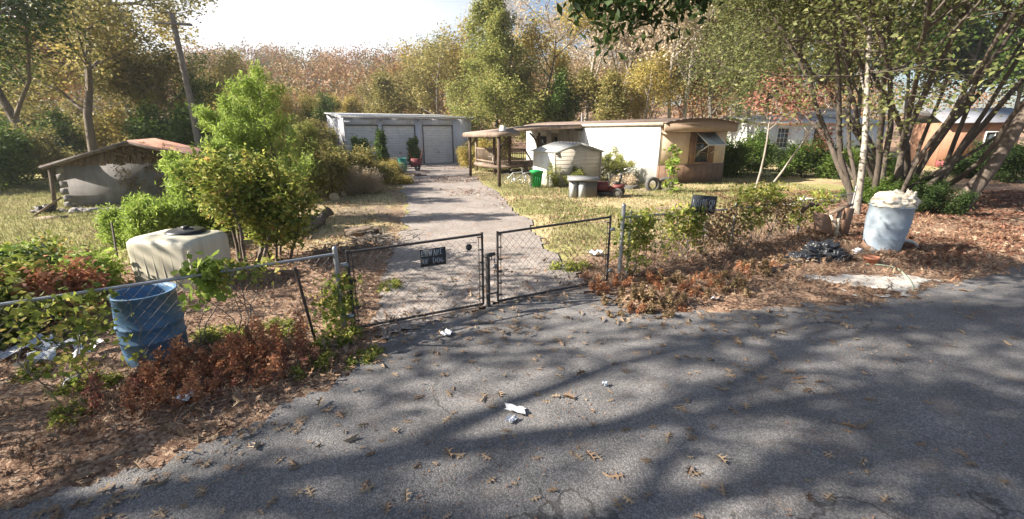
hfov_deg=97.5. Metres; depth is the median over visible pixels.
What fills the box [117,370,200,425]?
rust weed
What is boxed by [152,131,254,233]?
feathery evergreen
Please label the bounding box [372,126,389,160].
leafy shrub
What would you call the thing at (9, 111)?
oak tree
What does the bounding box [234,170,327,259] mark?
vine covered bush
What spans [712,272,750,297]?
brown weed
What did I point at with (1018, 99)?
broadleaf tree
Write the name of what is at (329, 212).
fallen log
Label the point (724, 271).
brown weed
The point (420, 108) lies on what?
broadleaf tree
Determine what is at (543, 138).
window frame
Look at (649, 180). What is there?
tyre
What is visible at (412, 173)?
dark boards
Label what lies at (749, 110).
pale tree
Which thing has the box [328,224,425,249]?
brush pile
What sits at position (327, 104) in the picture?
broadleaf tree
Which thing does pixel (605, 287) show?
brown weed
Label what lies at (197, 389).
rust weed
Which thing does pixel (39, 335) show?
paper scrap
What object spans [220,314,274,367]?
rust weed
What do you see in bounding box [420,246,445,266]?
warning sign
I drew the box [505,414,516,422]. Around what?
paper scrap
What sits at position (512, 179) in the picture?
bicycle
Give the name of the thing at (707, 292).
brown weed
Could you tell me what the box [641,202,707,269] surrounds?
fence vine
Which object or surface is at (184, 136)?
leafy shrub
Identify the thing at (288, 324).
ground plant
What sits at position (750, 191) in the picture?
fence vine
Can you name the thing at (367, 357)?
ground plant
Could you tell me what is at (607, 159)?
leafy shrub
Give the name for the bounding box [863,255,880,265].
flower pot
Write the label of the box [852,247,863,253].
litter ball
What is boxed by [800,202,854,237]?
broken cabinet
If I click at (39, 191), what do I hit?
lawn grass
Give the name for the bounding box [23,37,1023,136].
hillside
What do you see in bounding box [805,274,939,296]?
concrete slab
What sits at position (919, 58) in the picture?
many stemmed tree
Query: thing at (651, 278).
brown weed
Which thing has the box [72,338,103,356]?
paper scrap
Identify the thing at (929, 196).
leafy shrub
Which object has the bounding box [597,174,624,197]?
riding mower
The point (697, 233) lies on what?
fence vine
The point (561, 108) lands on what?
broadleaf tree
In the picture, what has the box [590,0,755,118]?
pale tree
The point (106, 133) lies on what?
leafy shrub
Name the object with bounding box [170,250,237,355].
fence vine
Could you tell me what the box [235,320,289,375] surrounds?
rust weed
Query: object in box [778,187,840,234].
fence vine
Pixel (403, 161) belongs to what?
teal drum
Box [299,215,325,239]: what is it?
fallen log
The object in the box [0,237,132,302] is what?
thicket bush
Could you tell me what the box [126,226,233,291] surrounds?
water tank
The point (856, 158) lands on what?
leafy shrub
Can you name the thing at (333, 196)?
log slice
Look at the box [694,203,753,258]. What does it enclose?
fence vine
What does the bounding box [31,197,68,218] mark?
scrap plank
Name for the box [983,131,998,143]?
window frame
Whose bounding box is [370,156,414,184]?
leafy shrub
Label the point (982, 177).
leaning tree
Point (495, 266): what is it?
lock chain
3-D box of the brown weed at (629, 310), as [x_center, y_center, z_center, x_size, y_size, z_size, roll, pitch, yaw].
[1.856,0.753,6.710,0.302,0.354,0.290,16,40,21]
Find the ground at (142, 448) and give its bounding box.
[0,86,1023,507]
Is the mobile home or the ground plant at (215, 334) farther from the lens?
the mobile home
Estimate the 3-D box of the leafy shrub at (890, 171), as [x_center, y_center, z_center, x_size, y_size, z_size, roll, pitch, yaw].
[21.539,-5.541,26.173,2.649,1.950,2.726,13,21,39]
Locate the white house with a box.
[719,108,887,151]
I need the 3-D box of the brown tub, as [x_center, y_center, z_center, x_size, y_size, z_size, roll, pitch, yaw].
[7.896,-0.297,9.949,0.300,0.309,0.329,0,16,0]
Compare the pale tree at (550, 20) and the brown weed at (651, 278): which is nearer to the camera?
the brown weed at (651, 278)
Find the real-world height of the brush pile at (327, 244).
0.157 m
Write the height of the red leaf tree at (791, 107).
5.220 m
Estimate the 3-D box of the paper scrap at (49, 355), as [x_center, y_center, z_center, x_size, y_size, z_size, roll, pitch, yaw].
[-5.370,1.087,5.135,0.291,0.132,0.468,-6,17,-21]
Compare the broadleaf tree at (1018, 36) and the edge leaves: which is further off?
the broadleaf tree at (1018, 36)
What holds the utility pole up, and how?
on the ground at (142, 448)
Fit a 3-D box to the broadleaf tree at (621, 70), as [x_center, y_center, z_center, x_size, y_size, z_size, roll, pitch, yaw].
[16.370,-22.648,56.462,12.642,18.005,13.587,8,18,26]
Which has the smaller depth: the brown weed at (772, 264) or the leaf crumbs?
the leaf crumbs
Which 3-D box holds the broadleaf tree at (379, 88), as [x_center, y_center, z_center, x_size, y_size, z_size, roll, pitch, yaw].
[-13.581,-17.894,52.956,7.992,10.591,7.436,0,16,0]
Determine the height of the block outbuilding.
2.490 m
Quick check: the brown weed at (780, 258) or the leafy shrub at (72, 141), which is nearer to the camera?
the brown weed at (780, 258)
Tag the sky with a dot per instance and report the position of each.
(322, 23)
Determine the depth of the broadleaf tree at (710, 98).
37.96 m
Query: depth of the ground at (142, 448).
7.33 m
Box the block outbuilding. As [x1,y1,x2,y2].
[39,138,204,208]
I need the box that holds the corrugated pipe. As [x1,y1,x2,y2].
[904,239,918,247]
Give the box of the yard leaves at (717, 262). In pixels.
[0,166,1023,274]
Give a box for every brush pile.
[304,237,381,258]
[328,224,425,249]
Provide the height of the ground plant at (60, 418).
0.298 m
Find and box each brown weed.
[587,274,610,295]
[600,293,621,307]
[606,309,625,319]
[611,272,632,286]
[618,279,646,300]
[626,284,661,313]
[626,300,646,313]
[645,268,666,283]
[646,291,676,316]
[653,280,664,291]
[655,270,686,286]
[663,285,687,305]
[675,274,703,296]
[677,303,688,311]
[690,287,710,298]
[699,268,717,279]
[704,272,729,291]
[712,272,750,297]
[713,268,731,279]
[735,260,750,274]
[740,258,770,272]
[750,263,773,276]
[769,260,782,269]
[776,254,801,267]
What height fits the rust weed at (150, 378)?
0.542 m
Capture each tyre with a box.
[645,177,660,190]
[659,177,671,190]
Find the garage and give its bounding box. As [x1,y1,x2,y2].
[325,113,473,163]
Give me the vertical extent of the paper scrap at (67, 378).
0.137 m
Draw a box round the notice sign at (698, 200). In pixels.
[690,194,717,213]
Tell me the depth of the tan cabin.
32.45 m
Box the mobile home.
[524,113,739,184]
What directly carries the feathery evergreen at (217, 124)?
on the ground at (142, 448)
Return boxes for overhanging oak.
[554,0,996,63]
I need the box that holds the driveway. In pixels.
[370,162,616,338]
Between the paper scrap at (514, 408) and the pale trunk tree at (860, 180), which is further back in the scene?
the pale trunk tree at (860, 180)
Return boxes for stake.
[111,222,121,277]
[293,266,314,339]
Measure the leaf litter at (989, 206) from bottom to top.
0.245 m
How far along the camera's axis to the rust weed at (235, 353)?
4.72 m
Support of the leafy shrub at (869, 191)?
on the ground at (142, 448)
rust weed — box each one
[74,367,147,416]
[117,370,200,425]
[121,367,147,390]
[134,334,228,386]
[135,346,181,389]
[141,381,185,406]
[167,339,221,378]
[181,356,225,406]
[201,371,238,399]
[211,342,242,363]
[219,331,282,390]
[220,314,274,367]
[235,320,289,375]
[248,352,292,380]
[249,310,312,365]
[276,339,321,378]
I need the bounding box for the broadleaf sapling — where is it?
[660,144,682,194]
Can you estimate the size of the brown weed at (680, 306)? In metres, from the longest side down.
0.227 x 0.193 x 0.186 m
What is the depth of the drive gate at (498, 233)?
7.27 m
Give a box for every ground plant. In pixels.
[7,356,57,383]
[43,395,92,429]
[44,329,69,340]
[48,369,127,397]
[187,321,252,344]
[261,313,297,337]
[284,347,340,381]
[310,322,365,352]
[326,291,361,308]
[337,343,386,369]
[375,278,402,293]
[548,258,592,273]
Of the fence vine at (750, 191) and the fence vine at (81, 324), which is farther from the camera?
the fence vine at (750, 191)
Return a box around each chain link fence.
[0,246,345,402]
[617,186,857,279]
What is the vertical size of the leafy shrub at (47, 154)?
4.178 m
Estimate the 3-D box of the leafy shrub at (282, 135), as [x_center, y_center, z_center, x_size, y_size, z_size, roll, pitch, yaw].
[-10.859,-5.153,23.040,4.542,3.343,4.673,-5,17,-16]
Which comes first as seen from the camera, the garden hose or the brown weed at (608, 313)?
the brown weed at (608, 313)
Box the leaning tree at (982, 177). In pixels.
[863,0,1023,207]
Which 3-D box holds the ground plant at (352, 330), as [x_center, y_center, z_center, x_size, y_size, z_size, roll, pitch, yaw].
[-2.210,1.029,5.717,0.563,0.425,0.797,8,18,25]
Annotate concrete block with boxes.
[624,184,638,188]
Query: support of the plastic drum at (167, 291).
on the ground at (142, 448)
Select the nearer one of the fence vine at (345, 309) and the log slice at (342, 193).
the fence vine at (345, 309)
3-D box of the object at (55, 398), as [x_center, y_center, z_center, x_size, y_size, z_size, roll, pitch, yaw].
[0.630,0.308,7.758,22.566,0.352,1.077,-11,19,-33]
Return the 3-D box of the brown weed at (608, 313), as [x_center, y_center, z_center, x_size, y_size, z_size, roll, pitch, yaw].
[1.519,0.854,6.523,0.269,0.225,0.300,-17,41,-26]
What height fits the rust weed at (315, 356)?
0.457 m
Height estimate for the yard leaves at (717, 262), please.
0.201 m
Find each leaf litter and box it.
[0,211,1023,490]
[697,188,1023,279]
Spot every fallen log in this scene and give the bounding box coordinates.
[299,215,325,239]
[319,207,333,224]
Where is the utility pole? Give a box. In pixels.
[154,12,201,147]
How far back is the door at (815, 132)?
42.35 m
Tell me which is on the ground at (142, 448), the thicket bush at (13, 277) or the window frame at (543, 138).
the thicket bush at (13, 277)
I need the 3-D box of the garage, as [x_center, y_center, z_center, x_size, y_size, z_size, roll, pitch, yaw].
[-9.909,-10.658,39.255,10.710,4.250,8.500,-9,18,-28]
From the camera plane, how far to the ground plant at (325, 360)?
5.04 m
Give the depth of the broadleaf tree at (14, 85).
39.38 m
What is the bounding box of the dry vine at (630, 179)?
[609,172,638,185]
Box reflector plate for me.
[466,244,471,249]
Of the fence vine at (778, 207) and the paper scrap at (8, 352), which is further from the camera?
the fence vine at (778, 207)
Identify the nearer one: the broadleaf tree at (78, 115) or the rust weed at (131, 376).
the rust weed at (131, 376)
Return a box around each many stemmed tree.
[664,0,1023,192]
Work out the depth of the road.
4.10 m
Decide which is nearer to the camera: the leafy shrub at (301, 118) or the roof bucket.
the roof bucket
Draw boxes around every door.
[345,126,376,160]
[383,126,414,163]
[423,126,452,162]
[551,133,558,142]
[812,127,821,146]
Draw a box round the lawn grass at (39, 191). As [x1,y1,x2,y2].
[0,180,404,287]
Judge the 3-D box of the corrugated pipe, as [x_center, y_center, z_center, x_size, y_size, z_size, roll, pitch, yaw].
[8.898,-0.347,10.216,0.723,0.247,0.148,0,16,0]
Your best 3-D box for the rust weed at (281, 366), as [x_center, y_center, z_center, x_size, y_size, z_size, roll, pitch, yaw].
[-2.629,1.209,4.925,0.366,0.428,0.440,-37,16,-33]
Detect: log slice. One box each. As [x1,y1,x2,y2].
[329,193,338,200]
[339,190,346,196]
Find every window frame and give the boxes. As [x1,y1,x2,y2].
[536,136,545,147]
[692,132,712,163]
[775,128,790,147]
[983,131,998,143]
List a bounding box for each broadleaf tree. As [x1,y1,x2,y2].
[0,0,106,184]
[0,16,70,105]
[2,2,98,112]
[10,0,209,119]
[75,29,197,120]
[123,43,226,115]
[162,63,240,114]
[192,42,269,107]
[267,80,323,124]
[296,88,341,131]
[325,90,364,112]
[352,82,382,112]
[362,63,430,113]
[375,54,446,114]
[382,25,474,114]
[388,6,507,117]
[479,0,601,122]
[506,90,554,125]
[537,57,598,121]
[565,59,638,120]
[586,20,692,118]
[619,48,693,119]
[637,26,743,117]
[660,0,835,116]
[703,7,832,115]
[798,2,914,106]
[801,0,984,116]
[882,3,1023,124]
[919,0,1023,107]
[961,15,1023,108]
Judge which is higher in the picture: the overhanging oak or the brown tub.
the overhanging oak
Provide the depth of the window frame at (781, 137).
41.64 m
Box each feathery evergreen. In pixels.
[90,203,128,248]
[111,188,199,253]
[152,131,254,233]
[185,91,275,191]
[216,59,319,203]
[227,76,298,181]
[281,115,328,200]
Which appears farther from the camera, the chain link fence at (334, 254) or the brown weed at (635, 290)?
the brown weed at (635, 290)
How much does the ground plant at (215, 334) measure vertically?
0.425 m
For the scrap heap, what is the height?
0.290 m
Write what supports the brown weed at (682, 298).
on the ground at (142, 448)
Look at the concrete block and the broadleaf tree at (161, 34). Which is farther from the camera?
the broadleaf tree at (161, 34)
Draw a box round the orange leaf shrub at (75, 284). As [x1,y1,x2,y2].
[0,248,117,337]
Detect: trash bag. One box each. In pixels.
[783,251,826,263]
[791,238,847,253]
[821,250,853,261]
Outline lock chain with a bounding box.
[485,255,499,283]
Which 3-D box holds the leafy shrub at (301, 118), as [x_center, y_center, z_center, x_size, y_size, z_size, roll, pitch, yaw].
[-20.092,-9.364,33.648,8.705,6.407,8.957,5,17,17]
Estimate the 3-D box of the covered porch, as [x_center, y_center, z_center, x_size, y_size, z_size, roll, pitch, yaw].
[0.291,-6.522,26.955,7.338,3.080,11.272,-7,18,-24]
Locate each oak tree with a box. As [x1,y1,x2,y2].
[0,0,109,177]
[0,0,217,151]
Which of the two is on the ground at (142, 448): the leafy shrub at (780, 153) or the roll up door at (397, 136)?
the leafy shrub at (780, 153)
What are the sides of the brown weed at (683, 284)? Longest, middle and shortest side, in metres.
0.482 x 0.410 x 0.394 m
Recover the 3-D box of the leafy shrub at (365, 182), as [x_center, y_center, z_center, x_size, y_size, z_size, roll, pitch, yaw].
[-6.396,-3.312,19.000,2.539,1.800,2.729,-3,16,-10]
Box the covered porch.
[462,124,581,186]
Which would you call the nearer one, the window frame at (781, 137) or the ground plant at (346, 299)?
the ground plant at (346, 299)
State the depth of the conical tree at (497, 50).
37.53 m
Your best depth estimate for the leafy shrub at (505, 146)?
37.20 m
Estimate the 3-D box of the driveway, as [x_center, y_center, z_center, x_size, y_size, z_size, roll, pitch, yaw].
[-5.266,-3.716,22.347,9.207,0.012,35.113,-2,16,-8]
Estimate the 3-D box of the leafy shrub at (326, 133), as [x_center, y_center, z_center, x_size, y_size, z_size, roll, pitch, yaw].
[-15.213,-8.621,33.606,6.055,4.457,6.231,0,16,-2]
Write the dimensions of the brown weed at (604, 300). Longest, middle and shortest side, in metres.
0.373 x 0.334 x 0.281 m
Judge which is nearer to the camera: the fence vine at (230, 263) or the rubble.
the fence vine at (230, 263)
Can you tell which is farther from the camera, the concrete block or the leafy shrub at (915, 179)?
the concrete block
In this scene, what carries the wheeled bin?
on the ground at (142, 448)
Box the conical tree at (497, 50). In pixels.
[427,0,551,159]
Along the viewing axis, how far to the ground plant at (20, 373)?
4.84 m
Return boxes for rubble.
[58,207,124,213]
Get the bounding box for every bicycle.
[502,167,530,183]
[514,167,532,180]
[609,167,638,184]
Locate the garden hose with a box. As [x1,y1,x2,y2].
[866,263,914,290]
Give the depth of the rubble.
14.61 m
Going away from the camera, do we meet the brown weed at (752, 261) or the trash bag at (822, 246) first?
the brown weed at (752, 261)
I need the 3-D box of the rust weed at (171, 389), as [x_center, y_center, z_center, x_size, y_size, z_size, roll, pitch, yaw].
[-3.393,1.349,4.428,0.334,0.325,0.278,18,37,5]
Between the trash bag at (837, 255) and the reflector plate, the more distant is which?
the trash bag at (837, 255)
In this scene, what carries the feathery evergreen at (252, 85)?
on the ground at (142, 448)
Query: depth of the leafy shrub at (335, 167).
17.24 m
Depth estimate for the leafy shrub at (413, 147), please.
34.78 m
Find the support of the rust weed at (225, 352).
on the ground at (142, 448)
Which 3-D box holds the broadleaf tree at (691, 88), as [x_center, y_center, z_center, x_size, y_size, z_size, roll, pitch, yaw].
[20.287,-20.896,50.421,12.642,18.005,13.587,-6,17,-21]
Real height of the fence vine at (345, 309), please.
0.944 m
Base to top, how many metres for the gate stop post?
0.960 m
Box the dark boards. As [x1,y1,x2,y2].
[403,173,420,174]
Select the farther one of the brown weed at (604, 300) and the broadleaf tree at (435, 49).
the broadleaf tree at (435, 49)
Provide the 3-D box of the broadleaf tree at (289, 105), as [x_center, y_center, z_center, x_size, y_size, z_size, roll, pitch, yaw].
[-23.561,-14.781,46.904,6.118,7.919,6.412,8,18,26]
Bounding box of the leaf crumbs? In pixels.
[3,280,1020,518]
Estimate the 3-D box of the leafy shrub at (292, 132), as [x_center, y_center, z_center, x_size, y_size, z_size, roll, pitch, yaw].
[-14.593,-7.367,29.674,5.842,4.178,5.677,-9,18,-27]
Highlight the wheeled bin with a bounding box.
[529,170,543,186]
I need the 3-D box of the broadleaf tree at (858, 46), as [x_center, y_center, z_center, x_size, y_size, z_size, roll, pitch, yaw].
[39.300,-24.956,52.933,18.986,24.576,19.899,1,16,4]
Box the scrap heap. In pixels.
[30,204,57,213]
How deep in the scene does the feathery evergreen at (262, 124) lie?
15.36 m
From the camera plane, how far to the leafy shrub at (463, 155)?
31.87 m
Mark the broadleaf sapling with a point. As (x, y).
(675, 161)
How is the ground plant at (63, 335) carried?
on the ground at (142, 448)
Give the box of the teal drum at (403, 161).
[398,158,406,170]
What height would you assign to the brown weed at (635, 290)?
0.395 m
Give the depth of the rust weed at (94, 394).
4.25 m
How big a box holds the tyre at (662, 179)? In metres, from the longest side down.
0.670 x 0.670 x 0.210 m
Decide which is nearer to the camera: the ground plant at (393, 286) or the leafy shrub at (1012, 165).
the ground plant at (393, 286)
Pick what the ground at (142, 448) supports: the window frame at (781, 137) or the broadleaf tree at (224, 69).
the broadleaf tree at (224, 69)
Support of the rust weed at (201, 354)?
on the ground at (142, 448)
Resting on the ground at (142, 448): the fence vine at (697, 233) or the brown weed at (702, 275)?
the brown weed at (702, 275)
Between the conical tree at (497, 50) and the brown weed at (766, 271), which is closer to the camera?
the brown weed at (766, 271)
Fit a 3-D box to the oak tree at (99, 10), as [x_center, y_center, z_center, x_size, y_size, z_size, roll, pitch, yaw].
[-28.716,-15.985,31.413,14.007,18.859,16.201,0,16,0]
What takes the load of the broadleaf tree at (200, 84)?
on the ground at (142, 448)
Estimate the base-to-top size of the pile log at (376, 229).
0.223 m
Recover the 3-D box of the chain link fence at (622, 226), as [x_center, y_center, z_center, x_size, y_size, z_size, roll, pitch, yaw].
[6.048,-1.024,10.641,10.095,1.507,0.079,-11,19,-33]
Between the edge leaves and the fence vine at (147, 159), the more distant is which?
the fence vine at (147, 159)
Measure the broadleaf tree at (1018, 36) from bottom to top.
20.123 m
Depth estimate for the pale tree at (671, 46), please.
35.43 m
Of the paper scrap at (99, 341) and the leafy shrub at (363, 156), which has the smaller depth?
the paper scrap at (99, 341)
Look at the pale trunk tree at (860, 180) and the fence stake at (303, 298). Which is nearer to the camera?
the fence stake at (303, 298)
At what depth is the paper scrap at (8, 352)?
5.28 m
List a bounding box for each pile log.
[344,226,372,232]
[344,230,364,237]
[370,226,378,231]
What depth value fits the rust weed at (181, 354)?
4.75 m
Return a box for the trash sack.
[870,189,921,207]
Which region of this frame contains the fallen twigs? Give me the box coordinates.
[43,247,915,423]
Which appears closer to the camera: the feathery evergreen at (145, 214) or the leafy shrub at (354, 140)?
the feathery evergreen at (145, 214)
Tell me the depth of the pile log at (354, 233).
10.85 m
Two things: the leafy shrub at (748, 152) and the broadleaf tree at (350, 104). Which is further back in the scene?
the broadleaf tree at (350, 104)
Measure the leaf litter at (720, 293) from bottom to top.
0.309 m
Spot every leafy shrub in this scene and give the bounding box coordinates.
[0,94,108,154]
[0,99,45,120]
[0,101,87,155]
[0,119,42,190]
[0,120,80,180]
[75,100,156,148]
[115,93,216,153]
[120,97,265,145]
[202,97,309,149]
[261,122,317,158]
[264,129,339,159]
[276,112,342,148]
[279,137,360,198]
[313,134,402,191]
[331,163,389,195]
[348,135,371,157]
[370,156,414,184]
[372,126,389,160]
[406,136,422,164]
[454,137,496,167]
[462,124,518,160]
[601,142,636,180]
[722,123,779,177]
[767,140,795,166]
[772,137,856,179]
[824,143,859,169]
[836,175,903,204]
[857,151,897,176]
[888,167,939,190]
[913,175,980,216]
[933,136,1023,182]
[948,153,975,177]
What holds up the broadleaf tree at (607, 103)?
on the ground at (142, 448)
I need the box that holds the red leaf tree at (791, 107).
[734,66,844,190]
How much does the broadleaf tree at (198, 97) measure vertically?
9.830 m
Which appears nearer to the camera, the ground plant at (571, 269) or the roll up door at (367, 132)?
the ground plant at (571, 269)
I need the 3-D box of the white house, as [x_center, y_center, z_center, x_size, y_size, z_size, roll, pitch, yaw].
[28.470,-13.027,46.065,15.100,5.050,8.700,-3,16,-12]
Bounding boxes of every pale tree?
[461,0,587,121]
[525,0,682,120]
[554,1,726,116]
[574,0,804,117]
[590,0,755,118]
[653,2,864,122]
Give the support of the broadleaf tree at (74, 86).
on the ground at (142, 448)
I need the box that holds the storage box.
[567,176,599,197]
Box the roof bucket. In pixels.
[499,125,505,130]
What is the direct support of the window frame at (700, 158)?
in the mobile home
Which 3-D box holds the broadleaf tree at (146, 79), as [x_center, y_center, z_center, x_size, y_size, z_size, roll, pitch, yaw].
[-29.310,-12.670,35.727,7.593,10.061,7.064,-15,22,-41]
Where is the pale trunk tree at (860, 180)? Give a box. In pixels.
[739,0,1006,214]
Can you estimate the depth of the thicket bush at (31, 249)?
7.09 m
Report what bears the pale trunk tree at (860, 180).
on the ground at (142, 448)
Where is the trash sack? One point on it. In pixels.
(897, 198)
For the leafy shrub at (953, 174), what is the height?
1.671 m
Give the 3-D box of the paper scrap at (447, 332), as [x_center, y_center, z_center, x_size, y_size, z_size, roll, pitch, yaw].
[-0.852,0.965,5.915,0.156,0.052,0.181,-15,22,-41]
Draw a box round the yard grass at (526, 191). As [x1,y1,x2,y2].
[325,166,846,279]
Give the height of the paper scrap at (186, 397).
0.079 m
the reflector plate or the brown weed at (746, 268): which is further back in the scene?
the brown weed at (746, 268)
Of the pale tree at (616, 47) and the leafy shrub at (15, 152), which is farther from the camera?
the pale tree at (616, 47)
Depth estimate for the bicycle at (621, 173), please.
21.48 m
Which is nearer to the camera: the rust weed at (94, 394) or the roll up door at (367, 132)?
the rust weed at (94, 394)
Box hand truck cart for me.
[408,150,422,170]
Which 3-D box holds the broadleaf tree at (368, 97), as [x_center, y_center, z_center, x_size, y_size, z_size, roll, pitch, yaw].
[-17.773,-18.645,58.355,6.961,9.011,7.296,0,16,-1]
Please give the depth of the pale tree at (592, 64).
46.59 m
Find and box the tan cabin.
[910,108,1019,166]
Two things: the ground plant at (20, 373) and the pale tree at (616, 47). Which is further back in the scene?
the pale tree at (616, 47)
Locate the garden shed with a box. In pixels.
[530,141,603,186]
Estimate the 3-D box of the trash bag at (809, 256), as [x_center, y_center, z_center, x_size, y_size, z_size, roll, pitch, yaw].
[6.004,-0.054,9.242,1.062,0.220,0.620,0,16,0]
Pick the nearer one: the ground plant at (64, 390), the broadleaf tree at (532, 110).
the ground plant at (64, 390)
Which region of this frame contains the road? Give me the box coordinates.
[0,264,1023,518]
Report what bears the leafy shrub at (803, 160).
on the ground at (142, 448)
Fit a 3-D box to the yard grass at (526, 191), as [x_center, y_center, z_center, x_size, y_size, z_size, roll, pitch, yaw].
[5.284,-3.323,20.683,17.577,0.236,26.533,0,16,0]
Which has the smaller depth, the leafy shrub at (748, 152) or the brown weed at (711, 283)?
the brown weed at (711, 283)
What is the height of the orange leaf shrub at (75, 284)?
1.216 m
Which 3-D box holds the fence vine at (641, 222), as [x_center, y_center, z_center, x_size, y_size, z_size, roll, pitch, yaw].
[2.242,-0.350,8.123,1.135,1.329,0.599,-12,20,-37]
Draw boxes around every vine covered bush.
[171,137,312,265]
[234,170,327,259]
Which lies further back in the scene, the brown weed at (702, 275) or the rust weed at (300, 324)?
the brown weed at (702, 275)
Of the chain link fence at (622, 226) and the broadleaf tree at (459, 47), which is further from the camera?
the broadleaf tree at (459, 47)
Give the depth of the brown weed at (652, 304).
6.89 m
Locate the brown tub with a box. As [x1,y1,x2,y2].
[859,239,870,250]
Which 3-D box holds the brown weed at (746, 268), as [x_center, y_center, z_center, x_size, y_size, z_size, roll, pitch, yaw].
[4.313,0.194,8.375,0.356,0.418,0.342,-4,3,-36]
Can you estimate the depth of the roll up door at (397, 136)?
35.55 m
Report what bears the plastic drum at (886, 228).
on the ground at (142, 448)
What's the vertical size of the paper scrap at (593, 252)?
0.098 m
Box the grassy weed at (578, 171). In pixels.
[542,159,586,186]
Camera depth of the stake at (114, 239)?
8.42 m
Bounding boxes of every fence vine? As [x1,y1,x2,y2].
[0,279,150,393]
[106,140,170,199]
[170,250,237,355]
[202,252,286,348]
[304,267,364,334]
[609,203,660,276]
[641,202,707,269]
[676,201,708,258]
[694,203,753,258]
[719,191,813,249]
[726,179,797,243]
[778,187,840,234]
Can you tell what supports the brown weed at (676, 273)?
on the ground at (142, 448)
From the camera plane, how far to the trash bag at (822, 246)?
9.51 m
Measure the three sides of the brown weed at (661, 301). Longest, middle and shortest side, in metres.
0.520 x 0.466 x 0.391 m
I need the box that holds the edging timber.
[769,258,806,272]
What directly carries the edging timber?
on the ground at (142, 448)
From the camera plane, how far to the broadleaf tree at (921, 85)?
57.70 m
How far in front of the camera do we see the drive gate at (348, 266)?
6.24 m
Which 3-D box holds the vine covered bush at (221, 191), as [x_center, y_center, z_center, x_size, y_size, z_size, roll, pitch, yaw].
[-5.219,-1.056,8.816,2.178,2.612,2.204,11,19,34]
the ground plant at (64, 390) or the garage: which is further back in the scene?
the garage
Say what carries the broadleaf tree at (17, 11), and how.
on the ground at (142, 448)
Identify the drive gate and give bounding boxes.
[340,232,484,327]
[496,215,614,301]
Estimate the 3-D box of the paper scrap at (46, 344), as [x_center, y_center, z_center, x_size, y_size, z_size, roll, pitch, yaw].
[-5.361,0.999,5.368,0.466,0.136,0.314,-2,16,-6]
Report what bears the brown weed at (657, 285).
on the ground at (142, 448)
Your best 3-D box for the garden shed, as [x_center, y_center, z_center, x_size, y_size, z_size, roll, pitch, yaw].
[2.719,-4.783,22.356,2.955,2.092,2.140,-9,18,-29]
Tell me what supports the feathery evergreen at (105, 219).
on the ground at (142, 448)
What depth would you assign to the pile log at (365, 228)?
10.81 m
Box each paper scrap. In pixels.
[0,338,42,359]
[13,341,66,366]
[17,332,43,341]
[39,334,83,350]
[63,372,82,383]
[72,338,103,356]
[176,390,194,400]
[441,328,451,334]
[505,403,525,414]
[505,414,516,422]
[587,249,601,254]
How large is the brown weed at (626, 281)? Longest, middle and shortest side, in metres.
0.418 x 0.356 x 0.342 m
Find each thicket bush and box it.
[0,228,75,257]
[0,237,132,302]
[0,239,65,266]
[0,244,73,348]
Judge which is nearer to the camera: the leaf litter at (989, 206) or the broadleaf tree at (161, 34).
the leaf litter at (989, 206)
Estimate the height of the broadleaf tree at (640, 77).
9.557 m
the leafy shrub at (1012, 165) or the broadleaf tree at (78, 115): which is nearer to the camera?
the leafy shrub at (1012, 165)
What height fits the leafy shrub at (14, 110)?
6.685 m
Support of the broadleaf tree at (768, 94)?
on the ground at (142, 448)
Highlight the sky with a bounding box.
[0,0,1023,114]
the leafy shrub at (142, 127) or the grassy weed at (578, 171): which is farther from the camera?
the leafy shrub at (142, 127)
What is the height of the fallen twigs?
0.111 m
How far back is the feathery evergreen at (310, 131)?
16.39 m
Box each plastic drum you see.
[109,282,187,367]
[863,202,916,253]
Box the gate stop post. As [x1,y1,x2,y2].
[483,252,498,306]
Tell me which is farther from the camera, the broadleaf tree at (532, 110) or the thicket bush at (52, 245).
the broadleaf tree at (532, 110)
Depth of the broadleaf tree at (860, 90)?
49.41 m
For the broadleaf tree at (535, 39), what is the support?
on the ground at (142, 448)
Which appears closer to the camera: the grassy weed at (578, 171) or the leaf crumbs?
the leaf crumbs
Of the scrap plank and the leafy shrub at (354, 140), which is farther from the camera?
the leafy shrub at (354, 140)
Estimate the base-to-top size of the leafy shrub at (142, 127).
5.571 m
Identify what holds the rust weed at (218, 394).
on the ground at (142, 448)
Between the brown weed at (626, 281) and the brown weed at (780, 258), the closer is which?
the brown weed at (626, 281)
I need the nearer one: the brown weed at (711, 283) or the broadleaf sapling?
the brown weed at (711, 283)
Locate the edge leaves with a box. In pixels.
[11,272,984,508]
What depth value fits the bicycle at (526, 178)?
22.89 m
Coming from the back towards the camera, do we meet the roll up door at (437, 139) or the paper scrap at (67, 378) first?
the roll up door at (437, 139)

